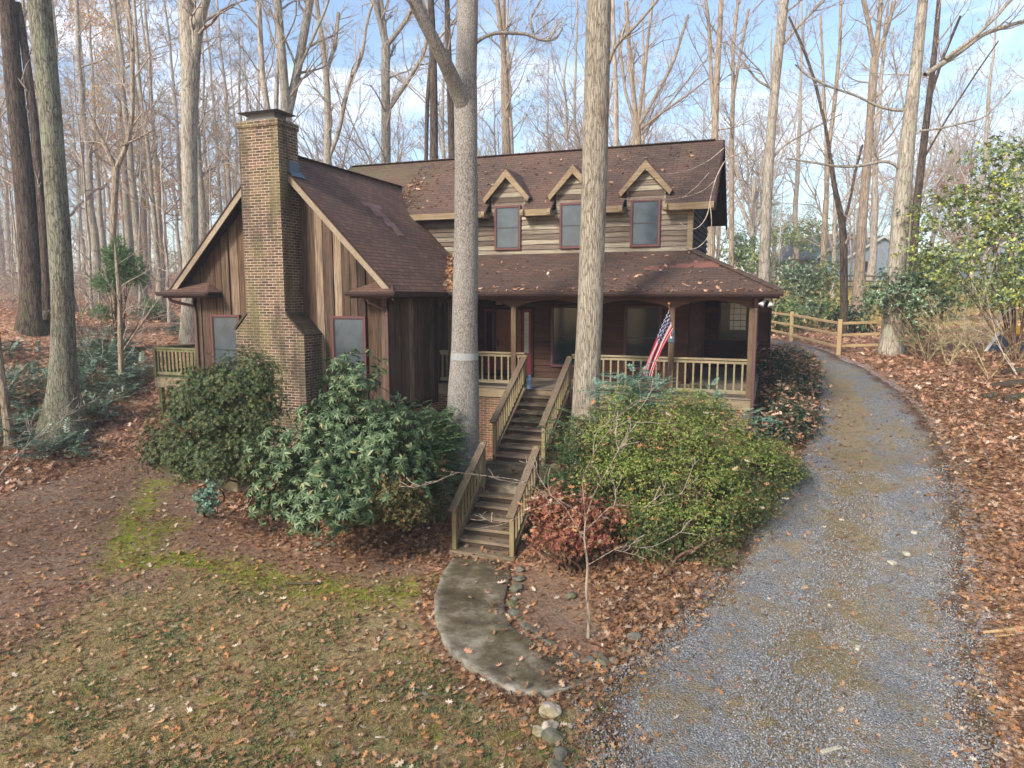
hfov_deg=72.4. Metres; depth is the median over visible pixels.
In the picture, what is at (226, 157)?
golden sapling
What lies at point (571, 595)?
rock
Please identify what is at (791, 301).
thicket shrub
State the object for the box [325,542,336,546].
rock
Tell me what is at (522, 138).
vase tree
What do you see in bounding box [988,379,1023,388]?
log
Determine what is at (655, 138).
vase tree
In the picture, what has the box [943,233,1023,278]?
neighbour house
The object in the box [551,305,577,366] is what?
window
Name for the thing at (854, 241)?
young tree
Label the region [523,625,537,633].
edging stone
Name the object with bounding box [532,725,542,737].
rock
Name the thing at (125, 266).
cedar tree
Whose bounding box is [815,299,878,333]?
thicket shrub
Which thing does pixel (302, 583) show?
stick
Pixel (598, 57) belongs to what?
hickory tree
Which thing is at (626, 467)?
green azalea shrub
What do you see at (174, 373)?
raised deck
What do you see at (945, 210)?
young tree
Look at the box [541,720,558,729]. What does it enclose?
rock
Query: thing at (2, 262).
forest tree
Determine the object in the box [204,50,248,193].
forest tree
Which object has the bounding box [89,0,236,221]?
forest tree
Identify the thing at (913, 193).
young tree
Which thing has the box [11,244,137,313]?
bare bush
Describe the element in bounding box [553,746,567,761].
rock
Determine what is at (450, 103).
hidden tree
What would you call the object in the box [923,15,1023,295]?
tall tree
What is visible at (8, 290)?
bare bush
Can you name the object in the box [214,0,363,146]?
forest tree
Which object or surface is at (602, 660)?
rock
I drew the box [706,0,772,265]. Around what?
tree
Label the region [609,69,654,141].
roofline tree
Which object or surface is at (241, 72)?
forest tree
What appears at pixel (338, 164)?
rusty tree
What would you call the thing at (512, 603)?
edging stone
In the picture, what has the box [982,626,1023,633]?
stick
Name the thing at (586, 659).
edging stone
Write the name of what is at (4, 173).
forest tree
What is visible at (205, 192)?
golden sapling
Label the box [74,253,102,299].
bare bush
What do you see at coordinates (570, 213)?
window
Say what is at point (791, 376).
hedge shrub
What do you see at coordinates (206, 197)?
young tree
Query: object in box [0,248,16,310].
bare bush
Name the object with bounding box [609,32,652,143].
roofline tree
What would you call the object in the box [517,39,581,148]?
roofline tree
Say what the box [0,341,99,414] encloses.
woodland shrub
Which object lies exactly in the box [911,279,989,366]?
bare shrub
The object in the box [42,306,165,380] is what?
bare shrub
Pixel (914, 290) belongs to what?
holly shrub
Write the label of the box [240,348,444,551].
rhododendron shrub
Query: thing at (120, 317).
yard sapling tree
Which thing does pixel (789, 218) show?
pale leafed tree
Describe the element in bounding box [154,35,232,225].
forest tree
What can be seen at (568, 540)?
red leaved shrub
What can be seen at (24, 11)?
forest tree
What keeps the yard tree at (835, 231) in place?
on the ground at (546, 608)
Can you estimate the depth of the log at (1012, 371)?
21.04 m
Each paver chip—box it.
[820,745,841,754]
[849,639,873,645]
[887,560,896,564]
[895,554,905,559]
[895,565,904,569]
[902,551,909,555]
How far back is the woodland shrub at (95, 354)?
25.68 m
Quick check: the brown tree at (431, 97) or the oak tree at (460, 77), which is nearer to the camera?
the oak tree at (460, 77)
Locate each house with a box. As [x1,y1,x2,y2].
[155,108,783,487]
[770,232,856,278]
[818,235,889,279]
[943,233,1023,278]
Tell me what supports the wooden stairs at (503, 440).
on the ground at (546, 608)
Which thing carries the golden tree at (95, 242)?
on the ground at (546, 608)
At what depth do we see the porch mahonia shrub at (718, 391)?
15.24 m
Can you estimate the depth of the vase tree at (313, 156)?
69.49 m
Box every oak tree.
[0,0,50,336]
[26,0,95,446]
[177,0,255,343]
[406,0,579,498]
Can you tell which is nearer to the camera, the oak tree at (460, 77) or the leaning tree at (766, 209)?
the oak tree at (460, 77)
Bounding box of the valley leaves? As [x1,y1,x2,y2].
[443,253,453,289]
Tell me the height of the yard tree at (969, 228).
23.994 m
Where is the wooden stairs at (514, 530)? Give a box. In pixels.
[448,442,540,561]
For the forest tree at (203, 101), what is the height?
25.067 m
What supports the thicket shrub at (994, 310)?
on the ground at (546, 608)
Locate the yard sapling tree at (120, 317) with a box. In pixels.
[100,207,186,394]
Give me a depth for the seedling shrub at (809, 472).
14.50 m
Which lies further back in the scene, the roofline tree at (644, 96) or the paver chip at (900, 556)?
the roofline tree at (644, 96)
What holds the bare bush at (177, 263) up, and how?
on the ground at (546, 608)
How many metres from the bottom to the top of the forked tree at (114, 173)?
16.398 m
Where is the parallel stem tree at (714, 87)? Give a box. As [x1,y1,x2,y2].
[681,0,777,257]
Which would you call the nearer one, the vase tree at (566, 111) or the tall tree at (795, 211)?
the vase tree at (566, 111)
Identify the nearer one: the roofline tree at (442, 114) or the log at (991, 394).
the log at (991, 394)
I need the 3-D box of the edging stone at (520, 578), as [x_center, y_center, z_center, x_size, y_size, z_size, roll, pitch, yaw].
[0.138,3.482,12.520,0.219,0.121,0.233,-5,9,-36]
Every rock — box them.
[311,542,323,546]
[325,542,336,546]
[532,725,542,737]
[539,701,561,720]
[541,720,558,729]
[541,727,563,746]
[545,757,566,767]
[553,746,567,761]
[565,591,576,599]
[596,655,609,666]
[609,657,619,665]
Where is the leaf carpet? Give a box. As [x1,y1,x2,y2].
[0,348,1023,767]
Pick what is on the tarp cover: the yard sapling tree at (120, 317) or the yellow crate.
the yellow crate
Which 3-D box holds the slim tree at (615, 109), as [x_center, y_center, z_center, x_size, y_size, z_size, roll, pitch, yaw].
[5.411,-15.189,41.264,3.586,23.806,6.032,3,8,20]
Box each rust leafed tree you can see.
[924,153,1023,284]
[997,169,1023,254]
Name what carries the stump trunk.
on the ground at (546, 608)
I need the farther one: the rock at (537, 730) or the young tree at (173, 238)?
the young tree at (173, 238)
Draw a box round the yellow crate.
[993,325,1019,335]
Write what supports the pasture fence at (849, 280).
on the ground at (546, 608)
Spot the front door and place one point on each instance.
(503, 317)
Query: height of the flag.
1.862 m
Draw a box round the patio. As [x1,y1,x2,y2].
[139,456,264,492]
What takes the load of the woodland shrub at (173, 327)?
on the ground at (546, 608)
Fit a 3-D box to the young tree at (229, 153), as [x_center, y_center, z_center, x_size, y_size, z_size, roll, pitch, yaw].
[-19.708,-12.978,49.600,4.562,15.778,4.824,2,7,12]
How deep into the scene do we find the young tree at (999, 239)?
57.25 m
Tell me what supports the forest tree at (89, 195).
on the ground at (546, 608)
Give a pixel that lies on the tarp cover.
(996, 346)
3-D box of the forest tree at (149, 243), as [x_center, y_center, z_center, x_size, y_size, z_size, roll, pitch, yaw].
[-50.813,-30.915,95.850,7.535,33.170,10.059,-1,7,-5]
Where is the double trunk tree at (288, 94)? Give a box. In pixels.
[258,0,355,122]
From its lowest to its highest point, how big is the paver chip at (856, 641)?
0.050 m
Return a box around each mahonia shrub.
[369,387,483,528]
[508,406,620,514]
[576,358,679,442]
[682,377,731,449]
[713,404,783,453]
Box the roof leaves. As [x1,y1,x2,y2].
[401,147,773,291]
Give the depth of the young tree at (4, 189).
53.84 m
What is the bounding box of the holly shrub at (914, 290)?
[850,264,986,361]
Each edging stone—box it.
[506,600,517,607]
[508,608,522,615]
[509,582,522,592]
[510,596,519,600]
[512,575,524,582]
[516,566,524,571]
[518,622,531,628]
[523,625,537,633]
[542,639,556,646]
[568,651,579,658]
[581,655,596,663]
[619,646,627,651]
[626,632,641,641]
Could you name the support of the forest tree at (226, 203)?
on the ground at (546, 608)
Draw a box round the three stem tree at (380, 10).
[348,0,479,164]
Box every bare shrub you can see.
[0,368,102,474]
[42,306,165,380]
[889,305,952,359]
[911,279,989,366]
[914,298,1023,377]
[943,245,1018,374]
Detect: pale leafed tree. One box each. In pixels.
[735,188,821,279]
[746,192,792,276]
[829,195,892,241]
[921,198,993,275]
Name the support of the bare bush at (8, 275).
on the ground at (546, 608)
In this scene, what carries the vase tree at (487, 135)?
on the ground at (546, 608)
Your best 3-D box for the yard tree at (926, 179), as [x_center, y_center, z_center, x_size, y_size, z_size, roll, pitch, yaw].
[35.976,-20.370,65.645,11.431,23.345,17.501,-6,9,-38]
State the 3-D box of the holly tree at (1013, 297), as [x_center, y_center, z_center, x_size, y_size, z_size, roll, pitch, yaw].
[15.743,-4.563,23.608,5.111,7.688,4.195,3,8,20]
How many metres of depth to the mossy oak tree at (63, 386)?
19.96 m
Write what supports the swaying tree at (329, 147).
on the ground at (546, 608)
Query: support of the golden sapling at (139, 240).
on the ground at (546, 608)
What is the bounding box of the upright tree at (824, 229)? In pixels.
[784,0,884,322]
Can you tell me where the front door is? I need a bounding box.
[496,309,520,374]
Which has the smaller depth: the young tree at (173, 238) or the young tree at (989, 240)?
the young tree at (989, 240)
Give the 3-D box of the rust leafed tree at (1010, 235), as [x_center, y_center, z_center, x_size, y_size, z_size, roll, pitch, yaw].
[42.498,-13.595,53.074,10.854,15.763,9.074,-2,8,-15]
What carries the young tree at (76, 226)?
on the ground at (546, 608)
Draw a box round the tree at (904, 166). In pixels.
[761,0,1023,355]
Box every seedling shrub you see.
[181,477,227,517]
[782,459,813,484]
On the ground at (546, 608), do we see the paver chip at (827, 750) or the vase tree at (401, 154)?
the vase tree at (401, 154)
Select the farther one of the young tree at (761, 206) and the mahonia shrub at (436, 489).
the young tree at (761, 206)
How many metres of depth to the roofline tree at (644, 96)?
73.85 m
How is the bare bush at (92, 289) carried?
on the ground at (546, 608)
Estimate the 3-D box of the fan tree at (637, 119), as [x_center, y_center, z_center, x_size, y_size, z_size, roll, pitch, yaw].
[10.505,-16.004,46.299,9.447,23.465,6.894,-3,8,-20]
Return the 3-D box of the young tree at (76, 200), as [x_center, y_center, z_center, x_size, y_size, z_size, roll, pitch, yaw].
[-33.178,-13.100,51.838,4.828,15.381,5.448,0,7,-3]
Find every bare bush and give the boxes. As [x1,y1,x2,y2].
[0,245,92,298]
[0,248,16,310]
[0,252,18,303]
[0,262,15,299]
[0,263,18,306]
[0,264,18,307]
[0,270,18,301]
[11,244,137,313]
[71,212,156,313]
[73,259,104,301]
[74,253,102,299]
[74,257,127,304]
[83,242,163,306]
[122,271,145,313]
[125,257,155,301]
[165,250,181,283]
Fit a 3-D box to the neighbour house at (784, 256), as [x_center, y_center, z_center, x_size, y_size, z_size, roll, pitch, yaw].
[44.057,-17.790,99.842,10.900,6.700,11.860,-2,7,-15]
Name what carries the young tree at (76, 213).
on the ground at (546, 608)
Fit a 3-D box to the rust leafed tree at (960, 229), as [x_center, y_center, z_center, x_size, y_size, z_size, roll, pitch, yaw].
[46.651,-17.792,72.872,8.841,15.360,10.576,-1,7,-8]
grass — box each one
[0,568,605,767]
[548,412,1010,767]
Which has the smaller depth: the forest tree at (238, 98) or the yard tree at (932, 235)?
the forest tree at (238, 98)
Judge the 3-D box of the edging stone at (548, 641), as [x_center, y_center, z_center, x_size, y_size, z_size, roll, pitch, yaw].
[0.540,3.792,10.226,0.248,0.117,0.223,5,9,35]
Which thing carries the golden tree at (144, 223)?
on the ground at (546, 608)
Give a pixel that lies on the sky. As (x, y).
(1014, 43)
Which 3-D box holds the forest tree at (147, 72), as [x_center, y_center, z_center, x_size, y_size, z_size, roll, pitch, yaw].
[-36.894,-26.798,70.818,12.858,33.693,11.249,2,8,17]
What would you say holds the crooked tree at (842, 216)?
on the ground at (546, 608)
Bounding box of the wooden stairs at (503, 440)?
[489,355,572,464]
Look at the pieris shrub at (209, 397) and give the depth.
13.95 m
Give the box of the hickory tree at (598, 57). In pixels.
[566,0,677,472]
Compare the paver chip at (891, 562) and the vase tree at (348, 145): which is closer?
the paver chip at (891, 562)
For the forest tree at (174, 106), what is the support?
on the ground at (546, 608)
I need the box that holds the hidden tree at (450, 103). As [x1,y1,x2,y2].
[441,0,516,157]
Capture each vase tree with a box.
[243,48,409,167]
[296,14,440,169]
[309,102,409,168]
[391,127,493,160]
[419,38,578,157]
[477,111,497,155]
[493,98,550,153]
[512,0,770,151]
[514,39,688,150]
[517,44,691,149]
[648,62,777,233]
[685,115,780,259]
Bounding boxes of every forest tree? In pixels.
[0,0,124,174]
[0,0,128,311]
[0,1,91,131]
[0,3,82,191]
[0,16,90,277]
[0,31,30,221]
[0,40,30,278]
[0,124,11,278]
[26,0,135,294]
[55,0,222,311]
[59,33,133,221]
[60,73,85,278]
[63,0,163,274]
[63,66,113,248]
[75,0,179,282]
[75,14,153,195]
[82,0,180,309]
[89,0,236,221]
[98,0,202,302]
[104,31,166,276]
[114,0,244,197]
[143,2,256,214]
[147,0,223,231]
[150,97,212,276]
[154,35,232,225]
[165,65,231,216]
[166,25,238,224]
[172,0,245,244]
[177,0,314,176]
[199,0,287,202]
[200,1,292,182]
[201,97,234,214]
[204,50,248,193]
[210,35,257,188]
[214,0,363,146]
[215,33,300,203]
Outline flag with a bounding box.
[642,302,672,378]
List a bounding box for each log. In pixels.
[981,392,997,398]
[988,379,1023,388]
[1001,367,1023,374]
[1002,392,1023,402]
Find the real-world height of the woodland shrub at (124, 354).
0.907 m
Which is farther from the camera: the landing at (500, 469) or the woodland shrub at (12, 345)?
the woodland shrub at (12, 345)
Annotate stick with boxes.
[286,582,318,584]
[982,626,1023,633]
[995,633,1016,636]
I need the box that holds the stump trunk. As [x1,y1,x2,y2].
[0,336,16,448]
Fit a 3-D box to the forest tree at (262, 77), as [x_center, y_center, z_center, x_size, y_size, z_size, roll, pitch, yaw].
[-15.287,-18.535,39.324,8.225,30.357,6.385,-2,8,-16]
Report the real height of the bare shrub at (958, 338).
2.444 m
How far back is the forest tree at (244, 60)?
88.05 m
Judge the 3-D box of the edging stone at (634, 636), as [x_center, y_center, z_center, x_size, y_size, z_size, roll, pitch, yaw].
[1.789,3.691,10.236,0.221,0.109,0.251,5,9,34]
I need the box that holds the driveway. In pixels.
[592,339,1005,767]
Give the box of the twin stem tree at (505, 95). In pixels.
[451,0,535,153]
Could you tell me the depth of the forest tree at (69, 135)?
55.70 m
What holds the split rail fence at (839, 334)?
on the ground at (546, 608)
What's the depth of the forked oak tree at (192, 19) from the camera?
28.67 m
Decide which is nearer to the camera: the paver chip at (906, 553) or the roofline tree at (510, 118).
the paver chip at (906, 553)
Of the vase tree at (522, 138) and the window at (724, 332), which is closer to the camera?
the window at (724, 332)
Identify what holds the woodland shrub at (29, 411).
on the ground at (546, 608)
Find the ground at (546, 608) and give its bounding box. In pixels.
[0,272,1023,767]
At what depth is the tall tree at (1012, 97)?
68.03 m
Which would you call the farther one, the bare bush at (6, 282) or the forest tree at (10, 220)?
the forest tree at (10, 220)
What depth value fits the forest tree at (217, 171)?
69.31 m
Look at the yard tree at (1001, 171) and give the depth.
74.68 m
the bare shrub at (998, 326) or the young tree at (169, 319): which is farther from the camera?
the young tree at (169, 319)
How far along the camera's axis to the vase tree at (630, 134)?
74.14 m
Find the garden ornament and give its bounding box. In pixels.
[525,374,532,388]
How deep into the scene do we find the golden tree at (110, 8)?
68.62 m
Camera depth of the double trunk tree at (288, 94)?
32.36 m
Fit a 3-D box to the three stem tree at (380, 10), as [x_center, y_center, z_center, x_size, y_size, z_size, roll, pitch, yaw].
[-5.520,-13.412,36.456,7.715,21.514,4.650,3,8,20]
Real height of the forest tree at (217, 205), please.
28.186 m
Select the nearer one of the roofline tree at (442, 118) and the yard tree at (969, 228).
the roofline tree at (442, 118)
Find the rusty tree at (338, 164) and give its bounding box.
[319,134,374,167]
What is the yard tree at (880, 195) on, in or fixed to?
on the ground at (546, 608)
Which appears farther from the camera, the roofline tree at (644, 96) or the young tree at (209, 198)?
the roofline tree at (644, 96)
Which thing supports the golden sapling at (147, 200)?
on the ground at (546, 608)
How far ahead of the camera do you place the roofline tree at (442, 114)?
65.29 m
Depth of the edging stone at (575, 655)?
9.81 m
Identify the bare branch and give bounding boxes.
[633,148,749,249]
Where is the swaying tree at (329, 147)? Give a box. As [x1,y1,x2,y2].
[301,0,376,164]
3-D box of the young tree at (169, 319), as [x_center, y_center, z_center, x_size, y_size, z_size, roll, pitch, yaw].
[-16.095,-8.035,33.136,3.248,11.074,3.938,3,8,22]
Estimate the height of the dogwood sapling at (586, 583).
4.353 m
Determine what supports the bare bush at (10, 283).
on the ground at (546, 608)
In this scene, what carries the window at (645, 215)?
in the house at (301, 268)
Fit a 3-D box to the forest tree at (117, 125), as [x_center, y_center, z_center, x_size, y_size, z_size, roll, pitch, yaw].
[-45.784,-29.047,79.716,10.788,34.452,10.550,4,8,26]
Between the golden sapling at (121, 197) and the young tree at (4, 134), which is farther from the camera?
the golden sapling at (121, 197)
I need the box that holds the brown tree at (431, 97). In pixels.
[358,0,456,159]
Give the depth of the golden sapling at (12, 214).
48.59 m
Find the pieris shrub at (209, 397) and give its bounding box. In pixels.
[125,337,292,490]
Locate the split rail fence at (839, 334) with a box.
[771,311,1023,354]
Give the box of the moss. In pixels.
[64,509,616,763]
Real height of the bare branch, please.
2.608 m
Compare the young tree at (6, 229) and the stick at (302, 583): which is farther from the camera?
the young tree at (6, 229)
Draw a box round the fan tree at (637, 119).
[610,0,753,144]
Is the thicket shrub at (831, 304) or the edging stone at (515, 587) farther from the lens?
the thicket shrub at (831, 304)
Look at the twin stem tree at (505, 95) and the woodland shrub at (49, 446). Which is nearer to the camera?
the woodland shrub at (49, 446)
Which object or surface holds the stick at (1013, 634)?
on the ground at (546, 608)
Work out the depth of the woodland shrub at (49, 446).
19.50 m
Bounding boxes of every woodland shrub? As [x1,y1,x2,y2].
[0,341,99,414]
[0,399,42,428]
[0,417,35,450]
[1,336,42,357]
[1,417,108,463]
[34,325,148,367]
[40,356,153,407]
[42,335,164,394]
[81,386,133,423]
[97,344,145,366]
[125,300,178,321]
[164,313,179,335]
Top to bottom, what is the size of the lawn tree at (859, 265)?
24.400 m
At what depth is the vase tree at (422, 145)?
85.67 m
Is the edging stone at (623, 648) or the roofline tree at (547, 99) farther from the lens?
the roofline tree at (547, 99)
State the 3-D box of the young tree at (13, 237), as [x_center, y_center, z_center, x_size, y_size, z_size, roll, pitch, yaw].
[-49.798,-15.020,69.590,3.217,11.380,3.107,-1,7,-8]
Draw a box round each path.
[434,558,595,698]
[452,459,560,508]
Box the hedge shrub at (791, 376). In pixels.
[740,342,833,448]
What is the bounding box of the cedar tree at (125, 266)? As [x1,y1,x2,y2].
[80,233,166,344]
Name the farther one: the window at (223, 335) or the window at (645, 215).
the window at (645, 215)
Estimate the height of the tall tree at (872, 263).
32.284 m
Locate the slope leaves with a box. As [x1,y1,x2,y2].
[0,288,1023,522]
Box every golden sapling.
[0,96,18,282]
[63,126,114,291]
[82,82,181,315]
[99,176,146,248]
[102,120,180,272]
[126,148,181,271]
[168,168,217,222]
[202,123,239,210]
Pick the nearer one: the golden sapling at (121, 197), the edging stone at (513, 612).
the edging stone at (513, 612)
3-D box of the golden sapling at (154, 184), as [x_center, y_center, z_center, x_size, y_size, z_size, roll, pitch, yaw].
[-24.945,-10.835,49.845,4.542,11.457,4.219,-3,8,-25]
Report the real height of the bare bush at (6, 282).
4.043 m
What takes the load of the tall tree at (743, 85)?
on the ground at (546, 608)
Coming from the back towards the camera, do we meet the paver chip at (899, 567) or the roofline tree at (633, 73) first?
the roofline tree at (633, 73)
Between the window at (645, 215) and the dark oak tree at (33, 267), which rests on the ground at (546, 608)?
the dark oak tree at (33, 267)
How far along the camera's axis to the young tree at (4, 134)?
38.48 m
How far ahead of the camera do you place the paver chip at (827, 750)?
7.83 m
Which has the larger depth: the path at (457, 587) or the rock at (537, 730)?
the path at (457, 587)
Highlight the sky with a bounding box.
[0,0,1023,273]
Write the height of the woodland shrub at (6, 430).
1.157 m
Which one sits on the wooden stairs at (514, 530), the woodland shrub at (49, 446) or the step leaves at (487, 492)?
the step leaves at (487, 492)
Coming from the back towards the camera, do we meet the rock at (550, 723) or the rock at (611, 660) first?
the rock at (611, 660)
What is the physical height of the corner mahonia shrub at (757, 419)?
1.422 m
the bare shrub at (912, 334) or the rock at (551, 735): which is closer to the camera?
the rock at (551, 735)
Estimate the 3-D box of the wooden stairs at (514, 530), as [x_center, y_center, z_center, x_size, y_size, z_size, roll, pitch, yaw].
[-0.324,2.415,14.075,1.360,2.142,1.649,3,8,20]
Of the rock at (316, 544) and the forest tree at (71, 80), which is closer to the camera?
the rock at (316, 544)
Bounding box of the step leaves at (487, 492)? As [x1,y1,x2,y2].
[463,394,550,553]
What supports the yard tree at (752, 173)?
on the ground at (546, 608)
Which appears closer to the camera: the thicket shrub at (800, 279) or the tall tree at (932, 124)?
the thicket shrub at (800, 279)
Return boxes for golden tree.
[0,0,105,174]
[0,0,144,300]
[58,0,134,266]
[59,0,179,294]
[63,0,178,168]
[71,0,172,256]
[85,0,180,288]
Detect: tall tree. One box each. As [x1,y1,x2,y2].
[719,27,798,207]
[762,0,826,280]
[829,0,928,280]
[869,20,953,212]
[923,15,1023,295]
[992,54,1023,163]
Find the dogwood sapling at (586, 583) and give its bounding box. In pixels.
[399,380,698,638]
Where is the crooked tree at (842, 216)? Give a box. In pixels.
[770,1,879,337]
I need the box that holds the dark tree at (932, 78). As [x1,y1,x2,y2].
[841,0,1006,330]
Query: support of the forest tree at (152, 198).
on the ground at (546, 608)
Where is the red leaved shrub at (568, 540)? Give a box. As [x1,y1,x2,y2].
[517,476,630,574]
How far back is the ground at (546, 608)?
11.91 m
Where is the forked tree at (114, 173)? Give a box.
[62,0,204,316]
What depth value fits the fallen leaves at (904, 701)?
10.02 m
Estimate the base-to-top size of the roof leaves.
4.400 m
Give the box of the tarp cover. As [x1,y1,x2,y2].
[984,330,1023,352]
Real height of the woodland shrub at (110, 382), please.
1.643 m
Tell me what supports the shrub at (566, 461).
on the ground at (546, 608)
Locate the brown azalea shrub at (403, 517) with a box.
[338,466,438,536]
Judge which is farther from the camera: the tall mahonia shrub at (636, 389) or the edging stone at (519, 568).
the tall mahonia shrub at (636, 389)
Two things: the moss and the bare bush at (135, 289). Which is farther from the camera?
the bare bush at (135, 289)
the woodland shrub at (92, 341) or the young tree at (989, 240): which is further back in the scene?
the young tree at (989, 240)
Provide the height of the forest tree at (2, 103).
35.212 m
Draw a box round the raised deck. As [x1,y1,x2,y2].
[152,344,195,413]
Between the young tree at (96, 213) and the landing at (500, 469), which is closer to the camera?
the landing at (500, 469)
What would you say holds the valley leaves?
on the house at (301, 268)
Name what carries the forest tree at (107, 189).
on the ground at (546, 608)
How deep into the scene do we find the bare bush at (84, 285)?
50.02 m
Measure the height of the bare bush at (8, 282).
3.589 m
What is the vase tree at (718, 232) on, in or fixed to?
on the ground at (546, 608)
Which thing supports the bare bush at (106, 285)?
on the ground at (546, 608)
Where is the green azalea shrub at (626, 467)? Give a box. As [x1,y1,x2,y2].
[551,380,818,570]
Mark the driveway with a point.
(855, 384)
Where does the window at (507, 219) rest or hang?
in the house at (301, 268)
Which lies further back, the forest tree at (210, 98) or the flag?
the forest tree at (210, 98)
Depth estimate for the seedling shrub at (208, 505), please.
13.76 m
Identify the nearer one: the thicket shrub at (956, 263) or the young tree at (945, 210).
the thicket shrub at (956, 263)
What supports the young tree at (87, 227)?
on the ground at (546, 608)
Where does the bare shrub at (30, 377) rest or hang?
on the ground at (546, 608)
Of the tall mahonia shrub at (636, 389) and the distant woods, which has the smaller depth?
the tall mahonia shrub at (636, 389)
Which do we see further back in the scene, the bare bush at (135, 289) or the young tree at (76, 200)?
the young tree at (76, 200)
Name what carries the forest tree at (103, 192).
on the ground at (546, 608)
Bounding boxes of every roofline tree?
[370,1,535,155]
[391,1,512,158]
[486,0,573,153]
[517,0,638,150]
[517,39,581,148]
[609,0,688,145]
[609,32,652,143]
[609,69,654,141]
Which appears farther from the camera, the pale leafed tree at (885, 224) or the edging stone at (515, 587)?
the pale leafed tree at (885, 224)
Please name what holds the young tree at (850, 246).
on the ground at (546, 608)
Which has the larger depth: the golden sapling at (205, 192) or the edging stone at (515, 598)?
the golden sapling at (205, 192)
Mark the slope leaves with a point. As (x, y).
(243, 513)
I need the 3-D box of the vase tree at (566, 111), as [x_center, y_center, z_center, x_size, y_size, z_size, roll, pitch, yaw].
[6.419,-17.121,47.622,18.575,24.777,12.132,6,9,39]
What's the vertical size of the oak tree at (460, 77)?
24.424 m
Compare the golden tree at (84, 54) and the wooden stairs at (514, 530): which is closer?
the wooden stairs at (514, 530)
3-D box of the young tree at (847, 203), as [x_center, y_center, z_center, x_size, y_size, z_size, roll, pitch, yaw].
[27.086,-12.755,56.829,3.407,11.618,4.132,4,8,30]
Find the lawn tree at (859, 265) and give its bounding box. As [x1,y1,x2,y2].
[827,0,912,315]
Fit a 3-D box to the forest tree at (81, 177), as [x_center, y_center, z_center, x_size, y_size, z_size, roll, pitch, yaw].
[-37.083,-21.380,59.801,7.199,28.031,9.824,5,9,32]
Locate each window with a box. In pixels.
[210,314,240,378]
[331,316,367,390]
[494,205,520,249]
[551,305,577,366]
[559,202,580,248]
[623,305,661,370]
[630,198,660,246]
[718,301,748,340]
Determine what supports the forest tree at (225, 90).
on the ground at (546, 608)
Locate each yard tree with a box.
[664,58,830,275]
[669,49,831,274]
[742,14,972,297]
[793,41,984,280]
[816,122,916,245]
[861,51,1023,297]
[879,53,1023,274]
[913,73,1011,274]
[950,74,1023,261]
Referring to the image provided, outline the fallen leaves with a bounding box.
[0,376,1023,767]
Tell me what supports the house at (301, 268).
on the ground at (546, 608)
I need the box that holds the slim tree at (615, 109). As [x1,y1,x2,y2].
[570,0,624,145]
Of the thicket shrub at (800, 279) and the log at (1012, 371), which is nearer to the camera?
the log at (1012, 371)
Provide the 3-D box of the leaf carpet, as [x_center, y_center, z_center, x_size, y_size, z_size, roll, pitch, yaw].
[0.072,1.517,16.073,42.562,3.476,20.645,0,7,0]
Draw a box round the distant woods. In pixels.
[0,153,1011,272]
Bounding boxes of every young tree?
[0,37,25,228]
[0,73,18,287]
[0,100,16,266]
[0,161,16,290]
[0,181,17,283]
[33,42,128,309]
[65,123,108,254]
[66,168,83,262]
[71,176,83,284]
[77,182,110,259]
[112,90,208,322]
[161,187,181,276]
[164,171,181,250]
[198,82,238,241]
[198,171,224,229]
[205,78,247,217]
[741,154,787,260]
[756,140,812,316]
[828,141,874,283]
[829,152,862,264]
[831,113,884,289]
[872,157,894,266]
[880,106,950,302]
[922,154,981,285]
[971,128,1023,313]
[975,158,1021,275]
[979,189,1015,290]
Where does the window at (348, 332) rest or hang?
in the house at (301, 268)
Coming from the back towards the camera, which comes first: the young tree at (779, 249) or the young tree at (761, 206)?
the young tree at (761, 206)
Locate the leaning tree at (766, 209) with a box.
[681,0,859,281]
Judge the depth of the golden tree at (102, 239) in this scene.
71.07 m
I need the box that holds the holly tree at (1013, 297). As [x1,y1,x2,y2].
[892,128,1023,359]
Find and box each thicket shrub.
[715,233,779,281]
[716,226,757,267]
[770,215,837,291]
[770,246,830,329]
[771,296,809,333]
[796,244,852,327]
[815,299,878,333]
[871,247,967,303]
[907,256,1023,321]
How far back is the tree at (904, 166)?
24.96 m
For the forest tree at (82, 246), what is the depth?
85.50 m
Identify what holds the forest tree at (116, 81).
on the ground at (546, 608)
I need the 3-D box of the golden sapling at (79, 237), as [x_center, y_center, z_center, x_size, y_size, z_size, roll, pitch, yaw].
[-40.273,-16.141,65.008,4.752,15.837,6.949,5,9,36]
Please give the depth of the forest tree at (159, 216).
52.60 m
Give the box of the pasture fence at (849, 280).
[770,274,940,288]
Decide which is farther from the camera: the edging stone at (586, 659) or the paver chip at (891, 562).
the paver chip at (891, 562)
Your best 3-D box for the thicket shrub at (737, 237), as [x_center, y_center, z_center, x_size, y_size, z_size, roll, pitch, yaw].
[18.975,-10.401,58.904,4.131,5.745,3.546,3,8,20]
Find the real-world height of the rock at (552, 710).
0.194 m
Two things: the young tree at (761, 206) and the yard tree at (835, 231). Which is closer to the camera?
the yard tree at (835, 231)
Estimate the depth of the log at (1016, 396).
18.00 m
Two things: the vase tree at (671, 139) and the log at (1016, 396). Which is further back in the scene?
the vase tree at (671, 139)

